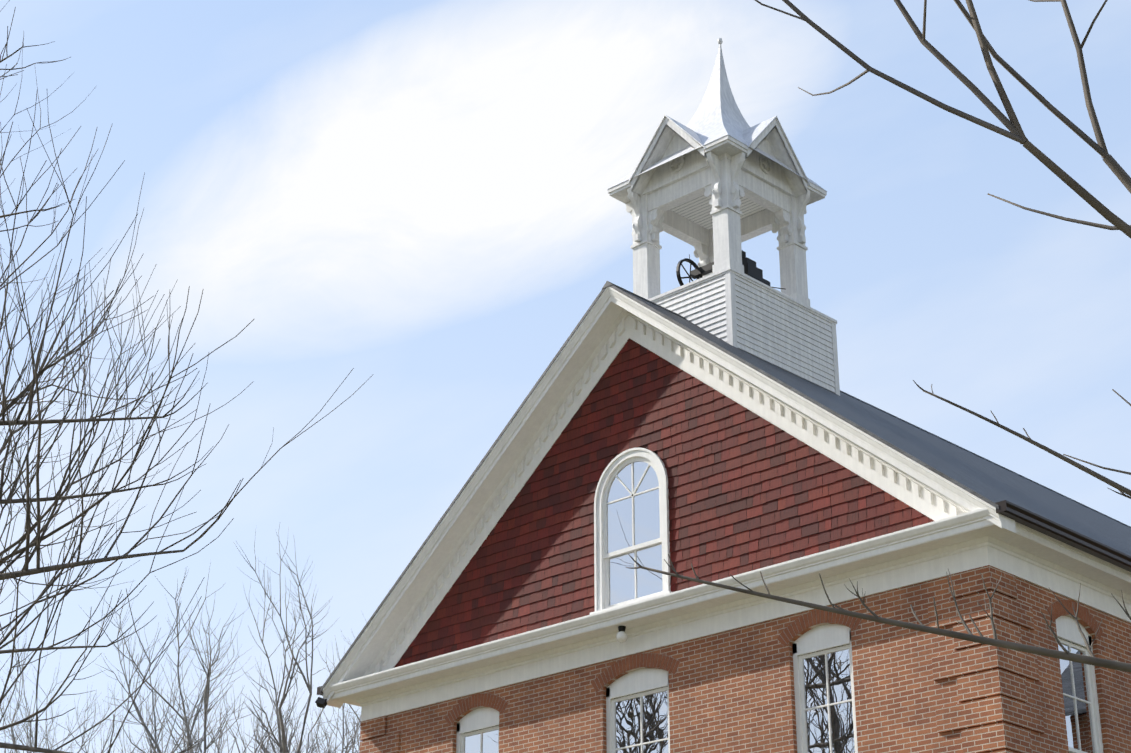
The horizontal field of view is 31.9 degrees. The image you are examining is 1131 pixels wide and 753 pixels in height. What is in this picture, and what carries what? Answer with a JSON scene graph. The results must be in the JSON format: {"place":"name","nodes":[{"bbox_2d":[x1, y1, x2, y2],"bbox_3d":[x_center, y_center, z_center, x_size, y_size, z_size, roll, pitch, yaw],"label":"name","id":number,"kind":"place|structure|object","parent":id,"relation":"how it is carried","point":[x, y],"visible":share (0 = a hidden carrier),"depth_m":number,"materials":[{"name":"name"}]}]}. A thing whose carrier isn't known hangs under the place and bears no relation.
{"place":"outdoors","nodes":[
{"label":"outdoors","id":0,"kind":"place"},
{"bbox_2d":[0,0,1130,752],"label":"sky","id":1,"kind":"structure","parent":0,"point":[411,196],"materials":[{"name":"blue"}]},
{"bbox_2d":[359,565,1130,752],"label":"schoolhouse brick walls","id":2,"kind":"structure","parent":0,"point":[733,691],"depth_m":26.03,"materials":[{"name":"brown brick"}]},
{"bbox_2d":[394,338,933,667],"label":"schoolhouse gable shingles","id":3,"kind":"object","parent":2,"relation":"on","point":[776,468],"visible":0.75,"depth_m":29.67,"materials":[{"name":"red wood"}]},
{"bbox_2d":[320,281,1130,691],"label":"roof","id":4,"kind":"structure","parent":2,"relation":"on","point":[980,477],"depth_m":30.65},
{"bbox_2d":[607,38,839,395],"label":"bell tower","id":5,"kind":"structure","parent":4,"relation":"on","point":[716,181],"depth_m":32.89,"materials":[{"name":"white paint"}]},
{"bbox_2d":[322,287,1130,721],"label":"roof trim","id":6,"kind":"structure","parent":2,"relation":"on","point":[964,531],"depth_m":28.88,"materials":[{"name":"white wood"}]},
{"bbox_2d":[315,697,326,707],"bbox_3d":[-4.022,5.384,32.715,0.188,0.221,0.195,-8,-24,17],"label":"eave floodlight","id":7,"kind":"object","parent":6,"relation":"attached to","point":[320,702],"visible":0.88,"depth_m":32.66,"materials":[{"name":"black metal"}]},
{"bbox_2d":[616,626,627,642],"bbox_3d":[0.819,3.749,28.725,0.170,0.235,0.170,-21,-31,39],"label":"light fixture","id":8,"kind":"object","parent":6,"relation":"attached to","point":[621,636],"visible":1,"depth_m":28.67,"materials":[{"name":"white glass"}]},
{"bbox_2d":[317,500,1130,695],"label":"schoolhouse gutters","id":9,"kind":"object","parent":6,"relation":"attached to","point":[1052,529],"visible":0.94,"depth_m":25.43,"materials":[{"name":"metal"}]},
{"bbox_2d":[446,599,1100,724],"bbox_3d":[4.867,4.151,28.461,13.667,0.433,5.833,0,-23,1],"label":"window arch mortar","id":10,"kind":"object","parent":2,"relation":"in","point":[679,661],"visible":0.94,"depth_m":28.34,"materials":[{"name":"beige concrete"}]},
{"bbox_2d":[445,600,1102,725],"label":"window arches","id":11,"kind":"structure","parent":2,"relation":"in","point":[1058,610],"depth_m":28.21,"materials":[{"name":"brown brick"}]},
{"bbox_2d":[456,447,1103,752],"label":"window frames","id":12,"kind":"structure","parent":2,"relation":"in","point":[823,638],"depth_m":28.77,"materials":[{"name":"white wood"}]},
{"bbox_2d":[464,461,1094,752],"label":"window panes","id":13,"kind":"structure","parent":12,"relation":"in","point":[622,589],"depth_m":28.46,"materials":[{"name":"clear glass"}]},
{"bbox_2d":[464,637,1082,733],"bbox_3d":[7.535,9.604,33.797,11.500,12.840,18.630,-21,-31,39],"label":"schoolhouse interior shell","id":14,"kind":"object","parent":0,"point":[804,654],"depth_m":27.71},
{"label":"ground","id":15,"kind":"structure","parent":0,"visible":0},
{"bbox_2d":[1,703,32,752],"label":"tree","id":16,"kind":"object","parent":15,"relation":"on","point":[15,735],"visible":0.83,"depth_m":62.16,"materials":[{"name":"brown plant"}]},
{"bbox_2d":[1,683,146,752],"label":"tree","id":17,"kind":"object","parent":15,"relation":"on","point":[95,703],"visible":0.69,"depth_m":73.70,"materials":[{"name":"brown plant"}]},
{"bbox_2d":[0,614,253,752],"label":"tree","id":18,"kind":"object","parent":15,"relation":"on","point":[176,746],"visible":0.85,"depth_m":53.50,"materials":[{"name":"brown plant"}]},
{"bbox_2d":[0,669,299,752],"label":"tree","id":19,"kind":"object","parent":15,"relation":"on","point":[24,724],"visible":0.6,"depth_m":68.78,"materials":[{"name":"brown plant"}]},
{"bbox_2d":[0,0,353,752],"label":"tree","id":20,"kind":"object","parent":15,"relation":"on","point":[26,498],"visible":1,"depth_m":24.66,"materials":[{"name":"brown plant"}]},
{"bbox_2d":[51,639,339,752],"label":"tree","id":21,"kind":"object","parent":15,"relation":"on","point":[132,714],"visible":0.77,"depth_m":62.68,"materials":[{"name":"brown plant"}]},
{"bbox_2d":[118,666,304,752],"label":"tree","id":22,"kind":"object","parent":15,"relation":"on","point":[216,744],"visible":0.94,"depth_m":49.32,"materials":[{"name":"brown plant"}]},
{"bbox_2d":[80,563,364,752],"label":"tree","id":23,"kind":"object","parent":15,"relation":"on","point":[205,713],"visible":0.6,"depth_m":55.53,"materials":[{"name":"brown plant"}]},
{"bbox_2d":[219,525,360,752],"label":"tree","id":24,"kind":"object","parent":15,"relation":"on","point":[282,743],"visible":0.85,"depth_m":50.43,"materials":[{"name":"brown plant"}]},
{"bbox_2d":[288,704,360,752],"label":"tree","id":25,"kind":"object","parent":15,"relation":"on","point":[358,740],"visible":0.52,"depth_m":43.47,"materials":[{"name":"brown plant"}]},
{"bbox_2d":[298,708,351,752],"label":"tree","id":26,"kind":"object","parent":15,"relation":"on","point":[314,736],"visible":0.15,"depth_m":55.31,"materials":[{"name":"brown plant"}]},
{"bbox_2d":[626,0,1130,672],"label":"tree","id":27,"kind":"object","parent":15,"relation":"on","point":[1018,134],"visible":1,"depth_m":3.75,"materials":[{"name":"brown plant"}]}
]}

